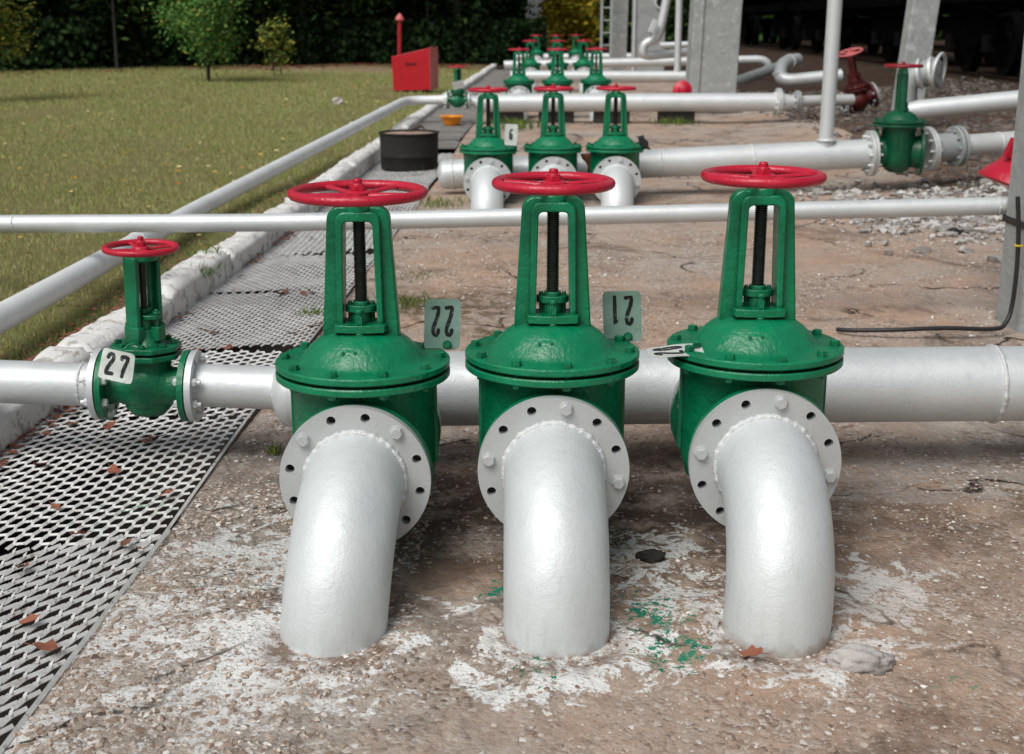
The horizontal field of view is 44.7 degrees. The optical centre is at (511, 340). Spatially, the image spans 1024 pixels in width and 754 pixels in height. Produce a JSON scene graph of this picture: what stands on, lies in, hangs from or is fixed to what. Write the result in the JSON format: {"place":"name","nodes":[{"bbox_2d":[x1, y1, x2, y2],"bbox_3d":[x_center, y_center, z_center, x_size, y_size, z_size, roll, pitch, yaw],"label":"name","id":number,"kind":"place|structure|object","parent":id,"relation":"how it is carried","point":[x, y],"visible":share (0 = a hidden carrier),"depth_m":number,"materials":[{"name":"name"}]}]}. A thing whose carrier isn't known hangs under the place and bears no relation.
{"place":"outdoors","nodes":[
{"label":"outdoors","id":0,"kind":"place"},
{"bbox_2d":[0,57,489,360],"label":"lawn","id":1,"kind":"structure","parent":0,"point":[58,311],"depth_m":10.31,"materials":[{"name":"plant"}]},
{"bbox_2d":[0,0,41,72],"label":"young tree","id":2,"kind":"object","parent":1,"relation":"on","point":[9,38],"visible":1,"depth_m":17.11,"materials":[{"name":"green plant"}]},
{"bbox_2d":[0,346,92,465],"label":"kerb","id":3,"kind":"structure","parent":1,"relation":"on","point":[17,421],"depth_m":3.77,"materials":[{"name":"concrete"}]},
{"bbox_2d":[5,0,153,67],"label":"forest tree","id":4,"kind":"object","parent":1,"relation":"on","point":[53,4],"visible":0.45,"depth_m":27.42,"materials":[{"name":"green plant"}]},
{"bbox_2d":[57,295,173,351],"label":"kerb","id":5,"kind":"structure","parent":1,"relation":"on","point":[106,331],"depth_m":4.54,"materials":[{"name":"concrete"}]},
{"bbox_2d":[50,0,192,67],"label":"forest tree","id":6,"kind":"object","parent":1,"relation":"on","point":[125,9],"visible":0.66,"depth_m":27.65,"materials":[{"name":"green plant"}]},
{"bbox_2d":[60,0,183,67],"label":"forest tree","id":7,"kind":"object","parent":1,"relation":"on","point":[90,14],"visible":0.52,"depth_m":27.57,"materials":[{"name":"green plant"}]},
{"bbox_2d":[0,172,325,465],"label":"leaf litter","id":8,"kind":"object","parent":1,"relation":"on","point":[20,437],"visible":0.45,"depth_m":4.58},
{"bbox_2d":[146,250,231,322],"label":"kerb","id":9,"kind":"structure","parent":1,"relation":"on","point":[182,288],"depth_m":5.55,"materials":[{"name":"concrete"}]},
{"bbox_2d":[124,0,266,81],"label":"young tree","id":10,"kind":"object","parent":1,"relation":"on","point":[200,18],"visible":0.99,"depth_m":21.64,"materials":[{"name":"green plant"}]},
{"bbox_2d":[0,95,444,334],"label":"kerb pipe","id":11,"kind":"object","parent":1,"relation":"on","point":[26,304],"visible":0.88,"depth_m":6.51,"materials":[{"name":"metal"}]},
{"bbox_2d":[2,74,446,348],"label":"fallen leaves","id":12,"kind":"object","parent":1,"relation":"on","point":[178,165],"visible":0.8,"depth_m":10.86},
{"bbox_2d":[0,62,474,79],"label":"leaf litter","id":13,"kind":"object","parent":1,"relation":"on","point":[336,65],"visible":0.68,"depth_m":28.59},
{"bbox_2d":[211,231,277,282],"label":"kerb","id":14,"kind":"structure","parent":1,"relation":"on","point":[242,248],"depth_m":6.42,"materials":[{"name":"concrete"}]},
{"bbox_2d":[248,14,298,74],"bbox_3d":[-4.671,-5.721,24.377,0.925,1.320,0.860,-7,16,-24],"label":"young tree","id":15,"kind":"object","parent":1,"relation":"on","point":[266,36],"visible":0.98,"depth_m":24.27,"materials":[{"name":"green plant"}]},
{"bbox_2d":[0,15,547,71],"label":"undergrowth","id":16,"kind":"object","parent":1,"relation":"on","point":[485,51],"visible":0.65,"depth_m":30.78,"materials":[{"name":"green plant"}]},
{"bbox_2d":[264,200,308,242],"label":"kerb","id":17,"kind":"structure","parent":1,"relation":"on","point":[288,206],"depth_m":7.55,"materials":[{"name":"concrete"}]},
{"bbox_2d":[238,0,338,63],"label":"forest tree","id":18,"kind":"object","parent":1,"relation":"on","point":[301,4],"visible":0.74,"depth_m":30.89,"materials":[{"name":"green plant"}]},
{"bbox_2d":[222,0,362,34],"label":"forest tree","id":19,"kind":"object","parent":1,"relation":"on","point":[267,5],"visible":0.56,"depth_m":30.76,"materials":[{"name":"green plant"}]},
{"bbox_2d":[316,164,354,192],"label":"kerb","id":20,"kind":"structure","parent":1,"relation":"on","point":[336,172],"depth_m":9.28,"materials":[{"name":"concrete"}]},
{"bbox_2d":[338,143,380,177],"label":"kerb","id":21,"kind":"structure","parent":1,"relation":"on","point":[365,159],"depth_m":10.35,"materials":[{"name":"concrete"}]},
{"bbox_2d":[392,47,437,92],"bbox_3d":[-1.597,-4.467,20.519,0.716,0.745,0.505,0,14,2],"label":"fire box","id":22,"kind":"object","parent":1,"relation":"on","point":[416,70],"visible":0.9,"depth_m":20.32,"materials":[{"name":"red paint"}]},
{"bbox_2d":[0,86,504,745],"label":"trench floor","id":23,"kind":"structure","parent":0,"point":[266,348],"depth_m":4.13,"materials":[{"name":"concrete"}]},
{"bbox_2d":[0,68,950,540],"bbox_3d":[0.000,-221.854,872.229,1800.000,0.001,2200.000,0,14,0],"label":"terrain","id":24,"kind":"structure","parent":0,"point":[70,468],"depth_m":5.04,"materials":[{"name":"soil"}]},
{"bbox_2d":[2,350,1023,753],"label":"concrete slab","id":25,"kind":"structure","parent":0,"point":[450,708],"depth_m":2.53,"materials":[{"name":"concrete"}]},
{"bbox_2d":[0,528,169,753],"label":"grating sheet","id":26,"kind":"object","parent":25,"relation":"on","point":[64,664],"visible":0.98,"depth_m":2.67,"materials":[{"name":"metal"}]},
{"bbox_2d":[0,415,247,551],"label":"grating sheet","id":27,"kind":"object","parent":25,"relation":"on","point":[103,492],"visible":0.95,"depth_m":3.41,"materials":[{"name":"metal"}]},
{"bbox_2d":[61,349,280,418],"bbox_3d":[-1.137,0.139,4.306,0.668,0.027,0.836,0,14,0],"label":"grating sheet","id":28,"kind":"object","parent":25,"relation":"on","point":[242,414],"visible":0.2,"depth_m":4.51,"materials":[{"name":"metal"}]},
{"bbox_2d":[10,481,439,753],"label":"grit","id":29,"kind":"object","parent":25,"relation":"on","point":[155,727],"visible":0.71,"depth_m":2.40,"materials":[{"name":"gravel"}]},
{"bbox_2d":[279,405,430,657],"bbox_3d":[-0.348,0.451,2.623,0.336,0.541,0.387,0,14,0],"label":"pipe elbow","id":30,"kind":"object","parent":25,"relation":"on","point":[355,483],"visible":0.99,"depth_m":2.55,"materials":[{"name":"metal"}]},
{"bbox_2d":[275,178,449,499],"bbox_3d":[-0.346,0.030,2.888,0.404,0.813,0.376,0,14,0],"label":"gate valve","id":31,"kind":"object","parent":30,"relation":"attached to","point":[361,354],"visible":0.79,"depth_m":2.81,"materials":[{"name":"green metal"}]},
{"bbox_2d":[424,299,460,349],"bbox_3d":[-0.166,-0.039,2.973,0.086,0.120,0.032,1,8,-4],"label":"number plate","id":32,"kind":"object","parent":31,"relation":"attached to","point":[441,323],"visible":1,"depth_m":2.97,"materials":[{"name":"green metal"}]},
{"bbox_2d":[12,434,1023,753],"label":"grit","id":33,"kind":"object","parent":25,"relation":"on","point":[588,732],"visible":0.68,"depth_m":2.46,"materials":[{"name":"gravel"}]},
{"bbox_2d":[478,395,628,657],"bbox_3d":[0.092,0.425,2.616,0.336,0.533,0.387,0,14,0],"label":"pipe elbow","id":34,"kind":"object","parent":25,"relation":"on","point":[553,474],"visible":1,"depth_m":2.54,"materials":[{"name":"metal"}]},
{"bbox_2d":[465,168,639,452],"bbox_3d":[0.093,0.009,2.882,0.404,0.813,0.376,0,14,0],"label":"gate valve","id":35,"kind":"object","parent":34,"relation":"attached to","point":[552,344],"visible":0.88,"depth_m":2.80,"materials":[{"name":"green metal"}]},
{"bbox_2d":[602,291,641,340],"bbox_3d":[0.261,-0.057,2.958,0.097,0.127,0.019,3,15,11],"label":"number plate","id":36,"kind":"object","parent":35,"relation":"attached to","point":[622,315],"visible":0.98,"depth_m":2.96,"materials":[{"name":"green metal"}]},
{"bbox_2d":[272,344,1023,435],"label":"pipe","id":37,"kind":"object","parent":25,"relation":"on","point":[921,384],"visible":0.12,"depth_m":3.39,"materials":[{"name":"metal"}]},
{"bbox_2d":[193,362,274,410],"bbox_3d":[-0.766,0.128,3.480,0.241,0.139,0.131,0,14,0],"label":"thin pipe","id":38,"kind":"object","parent":37,"relation":"attached to","point":[235,386],"visible":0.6,"depth_m":3.43,"materials":[{"name":"metal"}]},
{"bbox_2d":[78,236,208,421],"bbox_3d":[-1.014,-0.032,3.440,0.330,0.520,0.206,1,14,0],"label":"gate valve","id":39,"kind":"object","parent":38,"relation":"attached to","point":[160,385],"visible":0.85,"depth_m":3.41,"materials":[{"name":"green metal"}]},
{"bbox_2d":[0,360,87,407],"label":"thin pipe","id":40,"kind":"object","parent":39,"relation":"attached to","point":[40,382],"visible":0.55,"depth_m":3.43,"materials":[{"name":"metal"}]},
{"bbox_2d":[122,342,135,350],"bbox_3d":[-1.032,0.017,3.349,0.039,0.022,0.006,-9,17,-31],"label":"hanging wire","id":41,"kind":"object","parent":39,"relation":"attached to","point":[127,345],"visible":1,"depth_m":3.35,"materials":[{"name":"green metal"}]},
{"bbox_2d":[98,348,134,383],"bbox_3d":[-1.054,0.067,3.314,0.098,0.082,0.022,12,0,6],"label":"number plate","id":42,"kind":"object","parent":41,"relation":"hanging from","point":[117,365],"visible":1,"depth_m":3.32,"materials":[{"name":"white metal"}]},
{"bbox_2d":[688,389,840,658],"bbox_3d":[0.560,0.413,2.613,0.336,0.538,0.387,0,14,0],"label":"pipe elbow","id":43,"kind":"object","parent":25,"relation":"on","point":[764,467],"visible":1,"depth_m":2.53,"materials":[{"name":"metal"}]},
{"bbox_2d":[667,162,843,475],"bbox_3d":[0.562,-0.005,2.879,0.404,0.813,0.376,0,14,0],"label":"gate valve","id":44,"kind":"object","parent":43,"relation":"attached to","point":[756,338],"visible":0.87,"depth_m":2.80,"materials":[{"name":"green metal"}]},
{"bbox_2d":[646,340,703,357],"bbox_3d":[0.368,0.020,2.813,0.125,0.022,0.075,-3,22,1],"label":"number plate","id":45,"kind":"object","parent":44,"relation":"attached to","point":[675,350],"visible":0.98,"depth_m":2.81,"materials":[{"name":"white metal"}]},
{"bbox_2d":[608,469,1023,753],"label":"grit","id":46,"kind":"object","parent":25,"relation":"on","point":[757,743],"visible":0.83,"depth_m":2.70,"materials":[{"name":"gravel"}]},
{"bbox_2d":[825,642,895,675],"bbox_3d":[0.683,0.620,2.429,0.140,0.056,0.073,-1,14,-4],"label":"stone","id":47,"kind":"object","parent":25,"relation":"on","point":[851,657],"visible":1,"depth_m":2.41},
{"bbox_2d":[497,26,605,67],"bbox_3d":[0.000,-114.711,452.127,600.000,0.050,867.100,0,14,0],"label":"forest floor","id":48,"kind":"structure","parent":0,"point":[502,66],"depth_m":48.41,"materials":[{"name":"soil"}]},
{"bbox_2d":[421,0,508,51],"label":"forest tree","id":49,"kind":"object","parent":48,"relation":"on","point":[466,14],"visible":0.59,"depth_m":34.42,"materials":[{"name":"green plant"}]},
{"bbox_2d":[432,0,536,40],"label":"forest tree","id":50,"kind":"object","parent":48,"relation":"on","point":[516,4],"visible":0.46,"depth_m":38.06,"materials":[{"name":"green plant"}]},
{"bbox_2d":[532,0,591,52],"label":"background tree","id":51,"kind":"object","parent":48,"relation":"on","point":[558,13],"visible":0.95,"depth_m":40.98,"materials":[{"name":"yellow plant"}]},
{"bbox_2d":[551,0,604,51],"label":"background tree","id":52,"kind":"object","parent":48,"relation":"on","point":[587,31],"visible":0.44,"depth_m":42.43,"materials":[{"name":"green plant"}]},
{"bbox_2d":[546,0,1023,44],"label":"wood","id":53,"kind":"object","parent":48,"relation":"on","point":[605,40],"visible":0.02,"depth_m":60.44,"materials":[{"name":"plant"}]},
{"bbox_2d":[458,67,851,147],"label":"concrete slab","id":54,"kind":"structure","parent":0,"point":[743,128],"depth_m":13.32,"materials":[{"name":"concrete"}]},
{"bbox_2d":[507,86,530,119],"bbox_3d":[0.083,-2.740,14.642,0.312,0.496,0.360,0,14,0],"label":"pipe elbow","id":55,"kind":"object","parent":54,"relation":"on","point":[518,90],"visible":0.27,"depth_m":14.74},
{"bbox_2d":[503,47,534,93],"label":"gate valve","id":56,"kind":"object","parent":55,"relation":"attached to","point":[518,78],"visible":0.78,"depth_m":14.81,"materials":[{"name":"green metal"}]},
{"bbox_2d":[585,85,607,119],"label":"pipe elbow","id":57,"kind":"object","parent":54,"relation":"on","point":[591,89],"visible":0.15,"depth_m":14.73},
{"bbox_2d":[580,47,611,92],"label":"gate valve","id":58,"kind":"object","parent":57,"relation":"attached to","point":[596,77],"visible":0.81,"depth_m":14.81,"materials":[{"name":"green metal"}]},
{"bbox_2d":[510,70,685,82],"bbox_3d":[1.458,-3.867,18.210,2.963,0.177,0.166,0,14,0],"label":"pipe","id":59,"kind":"object","parent":54,"relation":"on","point":[626,76],"visible":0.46,"depth_m":18.14,"materials":[{"name":"metal"}]},
{"bbox_2d":[674,0,682,71],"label":"riser pole","id":60,"kind":"object","parent":59,"relation":"on","point":[678,35],"visible":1,"depth_m":18.03,"materials":[{"name":"metal"}]},
{"bbox_2d":[612,0,628,70],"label":"concrete column","id":61,"kind":"structure","parent":54,"relation":"on","point":[619,28],"depth_m":26.05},
{"bbox_2d":[504,55,771,69],"bbox_3d":[2.393,-5.205,23.442,5.087,0.333,0.164,0,14,0],"label":"pipe","id":62,"kind":"object","parent":54,"relation":"on","point":[641,62],"visible":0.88,"depth_m":23.36,"materials":[{"name":"metal"}]},
{"bbox_2d":[631,0,664,70],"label":"pillar","id":63,"kind":"structure","parent":54,"relation":"on","point":[645,13],"depth_m":24.57,"materials":[{"name":"grey metal"}]},
{"bbox_2d":[639,0,686,59],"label":"diagonal pipe","id":64,"kind":"object","parent":54,"relation":"on","point":[659,25],"visible":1,"depth_m":19.39,"materials":[{"name":"metal"}]},
{"bbox_2d":[657,111,694,123],"bbox_3d":[1.874,-2.554,14.232,0.400,0.270,0.240,0,14,0],"label":"pipe support","id":65,"kind":"object","parent":54,"relation":"on","point":[690,115],"visible":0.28,"depth_m":14.11,"materials":[{"name":"concrete"}]},
{"bbox_2d":[469,88,784,115],"bbox_3d":[1.281,-2.698,14.071,3.559,0.310,0.310,0,14,0],"label":"pipe","id":66,"kind":"object","parent":65,"relation":"on","point":[640,102],"visible":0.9,"depth_m":13.98,"materials":[{"name":"metal"}]},
{"bbox_2d":[443,64,471,108],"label":"gate valve","id":67,"kind":"object","parent":66,"relation":"attached to","point":[457,99],"visible":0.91,"depth_m":14.00,"materials":[{"name":"green metal"}]},
{"bbox_2d":[782,90,854,111],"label":"pipe","id":68,"kind":"object","parent":66,"relation":"attached to","point":[797,101],"visible":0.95,"depth_m":14.05,"materials":[{"name":"metal"}]},
{"bbox_2d":[685,0,742,113],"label":"concrete column","id":69,"kind":"structure","parent":54,"relation":"on","point":[714,30],"depth_m":15.58,"materials":[{"name":"concrete"}]},
{"bbox_2d":[737,62,776,86],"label":"pipe","id":70,"kind":"object","parent":54,"relation":"on","point":[754,75],"visible":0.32,"depth_m":17.39,"materials":[{"name":"metal"}]},
{"bbox_2d":[317,147,1023,349],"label":"concrete slab","id":71,"kind":"structure","parent":0,"point":[695,271],"depth_m":6.26,"materials":[{"name":"concrete"}]},
{"bbox_2d":[165,289,350,350],"bbox_3d":[-1.099,-0.099,5.226,0.702,0.022,1.131,0,14,0],"label":"grating sheet","id":72,"kind":"object","parent":71,"relation":"on","point":[213,300],"visible":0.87,"depth_m":5.17,"materials":[{"name":"metal"}]},
{"bbox_2d":[211,254,373,292],"bbox_3d":[-1.058,-0.343,6.194,0.707,0.019,1.047,0,14,0],"label":"grating sheet","id":73,"kind":"object","parent":71,"relation":"on","point":[319,260],"visible":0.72,"depth_m":6.12,"materials":[{"name":"metal"}]},
{"bbox_2d":[260,229,397,257],"bbox_3d":[-1.022,-0.590,7.174,0.680,0.023,1.373,0,14,0],"label":"grating sheet","id":74,"kind":"object","parent":71,"relation":"on","point":[302,242],"visible":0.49,"depth_m":7.01,"materials":[{"name":"metal"}]},
{"bbox_2d":[361,153,452,186],"bbox_3d":[-0.896,-1.452,10.535,0.640,0.023,2.561,1,14,3],"label":"grating sheet","id":75,"kind":"object","parent":71,"relation":"on","point":[417,177],"visible":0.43,"depth_m":10.14,"materials":[{"name":"metal"}]},
{"bbox_2d":[378,129,438,170],"bbox_3d":[-0.869,-1.616,10.528,0.512,0.303,0.512,0,14,0],"label":"half drum","id":76,"kind":"object","parent":75,"relation":"on","point":[403,150],"visible":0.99,"depth_m":10.34,"materials":[{"name":"metal"}]},
{"bbox_2d":[463,158,510,208],"bbox_3d":[-0.166,-0.943,8.366,0.336,0.533,0.387,0,14,1],"label":"pipe elbow","id":77,"kind":"object","parent":71,"relation":"on","point":[481,191],"visible":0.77,"depth_m":8.33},
{"bbox_2d":[459,85,516,179],"bbox_3d":[-0.164,-1.360,8.633,0.404,0.813,0.376,0,14,1],"label":"gate valve","id":78,"kind":"object","parent":71,"relation":"on","point":[488,143],"visible":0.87,"depth_m":8.55,"materials":[{"name":"green metal"}]},
{"bbox_2d":[524,84,581,171],"bbox_3d":[0.284,-1.366,8.631,0.404,0.813,0.376,0,14,-2],"label":"gate valve","id":79,"kind":"object","parent":71,"relation":"on","point":[554,141],"visible":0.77,"depth_m":8.55,"materials":[{"name":"green metal"}]},
{"bbox_2d":[531,157,575,181],"bbox_3d":[0.290,-0.950,8.365,0.336,0.533,0.387,0,14,-2],"label":"pipe elbow","id":80,"kind":"object","parent":71,"relation":"on","point":[548,163],"visible":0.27,"depth_m":8.47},
{"bbox_2d":[586,83,643,199],"bbox_3d":[0.714,-1.369,8.630,0.404,0.813,0.376,1,14,2],"label":"gate valve","id":81,"kind":"object","parent":71,"relation":"on","point":[615,141],"visible":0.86,"depth_m":8.55,"materials":[{"name":"green metal"}]},
{"bbox_2d":[593,156,640,205],"bbox_3d":[0.706,-0.953,8.364,0.336,0.533,0.387,1,14,2],"label":"pipe elbow","id":82,"kind":"object","parent":71,"relation":"on","point":[623,173],"visible":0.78,"depth_m":8.34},
{"bbox_2d":[242,228,1023,445],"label":"grit","id":83,"kind":"object","parent":71,"relation":"on","point":[246,442],"visible":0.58,"depth_m":6.11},
{"bbox_2d":[438,130,882,188],"bbox_3d":[1.071,-1.282,9.022,3.217,0.465,0.356,-1,14,-3],"label":"pipe","id":84,"kind":"object","parent":71,"relation":"on","point":[864,154],"visible":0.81,"depth_m":8.96,"materials":[{"name":"metal"}]},
{"bbox_2d":[816,0,842,147],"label":"riser pole","id":85,"kind":"object","parent":84,"relation":"on","point":[826,139],"visible":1,"depth_m":8.87,"materials":[{"name":"metal"}]},
{"bbox_2d":[872,61,926,174],"bbox_3d":[2.813,-1.612,9.033,0.376,0.813,0.404,2,15,8],"label":"gate valve","id":86,"kind":"object","parent":84,"relation":"attached to","point":[902,147],"visible":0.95,"depth_m":8.94,"materials":[{"name":"green metal"}]},
{"bbox_2d":[916,125,971,171],"bbox_3d":[3.179,-1.421,9.211,0.355,0.336,0.330,-3,15,-12],"label":"pipe","id":87,"kind":"object","parent":86,"relation":"attached to","point":[951,146],"visible":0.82,"depth_m":9.12,"materials":[{"name":"metal"}]},
{"bbox_2d":[969,131,1014,155],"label":"pipe","id":88,"kind":"object","parent":87,"relation":"attached to","point":[989,143],"visible":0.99,"depth_m":9.23,"materials":[{"name":"metal"}]},
{"bbox_2d":[790,176,1008,263],"bbox_3d":[3.402,-0.839,8.053,3.005,0.144,3.690,0,14,0],"label":"crushed stone","id":89,"kind":"object","parent":71,"relation":"on","point":[966,224],"visible":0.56,"depth_m":7.78,"materials":[{"name":"gravel"}]},
{"bbox_2d":[996,41,1023,332],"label":"concrete post","id":90,"kind":"object","parent":71,"relation":"on","point":[1016,188],"visible":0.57,"depth_m":5.07,"materials":[{"name":"grey concrete"}]},
{"bbox_2d":[0,196,1007,233],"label":"crossing pipe","id":91,"kind":"object","parent":90,"relation":"attached to","point":[511,217],"visible":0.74,"depth_m":5.20,"materials":[{"name":"metal"}]},
{"bbox_2d":[836,196,1020,332],"bbox_3d":[1.660,-0.291,4.917,0.705,0.554,0.102,1,14,2],"label":"cable","id":92,"kind":"object","parent":90,"relation":"attached to","point":[970,328],"visible":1,"depth_m":4.94,"materials":[{"name":"black rubber"}]},
{"bbox_2d":[592,40,1020,138],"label":"ground","id":93,"kind":"structure","parent":0,"point":[879,75],"depth_m":22.59,"materials":[{"name":"soil"}]},
{"bbox_2d":[665,0,689,41],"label":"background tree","id":94,"kind":"object","parent":93,"relation":"on","point":[685,25],"visible":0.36,"depth_m":40.33,"materials":[{"name":"green plant"}]},
{"bbox_2d":[772,53,842,86],"bbox_3d":[3.933,-3.670,16.849,0.903,0.416,0.836,0,14,0],"label":"bent pipe","id":95,"kind":"object","parent":93,"relation":"on","point":[782,76],"visible":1,"depth_m":16.52,"materials":[{"name":"metal"}]},
{"bbox_2d":[836,47,882,113],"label":"gate valve","id":96,"kind":"object","parent":93,"relation":"on","point":[864,93],"visible":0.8,"depth_m":14.81,"materials":[{"name":"red paint"}]},
{"bbox_2d":[864,0,944,131],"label":"concrete column","id":97,"kind":"structure","parent":93,"relation":"on","point":[919,29],"depth_m":12.53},
{"bbox_2d":[907,52,946,102],"bbox_3d":[3.941,-2.491,11.892,0.465,0.525,0.374,0,14,0],"label":"capped elbow","id":98,"kind":"object","parent":93,"relation":"on","point":[930,73],"visible":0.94,"depth_m":11.81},
{"bbox_2d":[909,154,1007,192],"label":"ground","id":99,"kind":"structure","parent":0,"point":[947,178],"depth_m":9.79,"materials":[{"name":"soil"}]},
{"bbox_2d":[736,76,1018,196],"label":"ballast stones","id":100,"kind":"object","parent":99,"relation":"on","point":[953,91],"visible":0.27,"depth_m":13.87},
{"bbox_2d":[908,90,1018,118],"bbox_3d":[4.603,-2.194,11.309,2.096,0.365,0.175,0,14,0],"label":"pipe","id":101,"kind":"object","parent":99,"relation":"on","point":[965,105],"visible":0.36,"depth_m":11.25,"materials":[{"name":"metal"}]},
{"bbox_2d":[978,137,1013,186],"bbox_3d":[2.364,-0.657,5.767,0.406,0.850,0.416,0,14,0],"label":"hydrant bell","id":102,"kind":"object","parent":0,"point":[998,170],"visible":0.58,"depth_m":5.66,"materials":[{"name":"red metal"}]},
{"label":"pipe elbow","id":103,"kind":"object","parent":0,"visible":0},
{"bbox_2d":[542,47,572,93],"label":"gate valve","id":104,"kind":"object","parent":103,"relation":"attached to","point":[557,78],"visible":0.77,"depth_m":14.81,"materials":[{"name":"green metal"}]},
{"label":"railway embankment","id":105,"kind":"structure","parent":0,"visible":0},
{"bbox_2d":[740,39,1020,81],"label":"railway track","id":106,"kind":"structure","parent":105,"relation":"on","point":[996,76],"depth_m":26.97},
{"bbox_2d":[740,0,865,50],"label":"tank wagon","id":107,"kind":"object","parent":106,"relation":"on","point":[785,23],"visible":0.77,"depth_m":37.32,"materials":[{"name":"black metal"}]},
{"bbox_2d":[791,0,1023,65],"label":"tank wagon","id":108,"kind":"object","parent":106,"relation":"on","point":[885,25],"visible":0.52,"depth_m":26.14,"materials":[{"name":"black metal"}]},
{"bbox_2d":[938,0,1023,76],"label":"tank wagon","id":109,"kind":"object","parent":106,"relation":"on","point":[972,36],"visible":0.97,"depth_m":19.25,"materials":[{"name":"black metal"}]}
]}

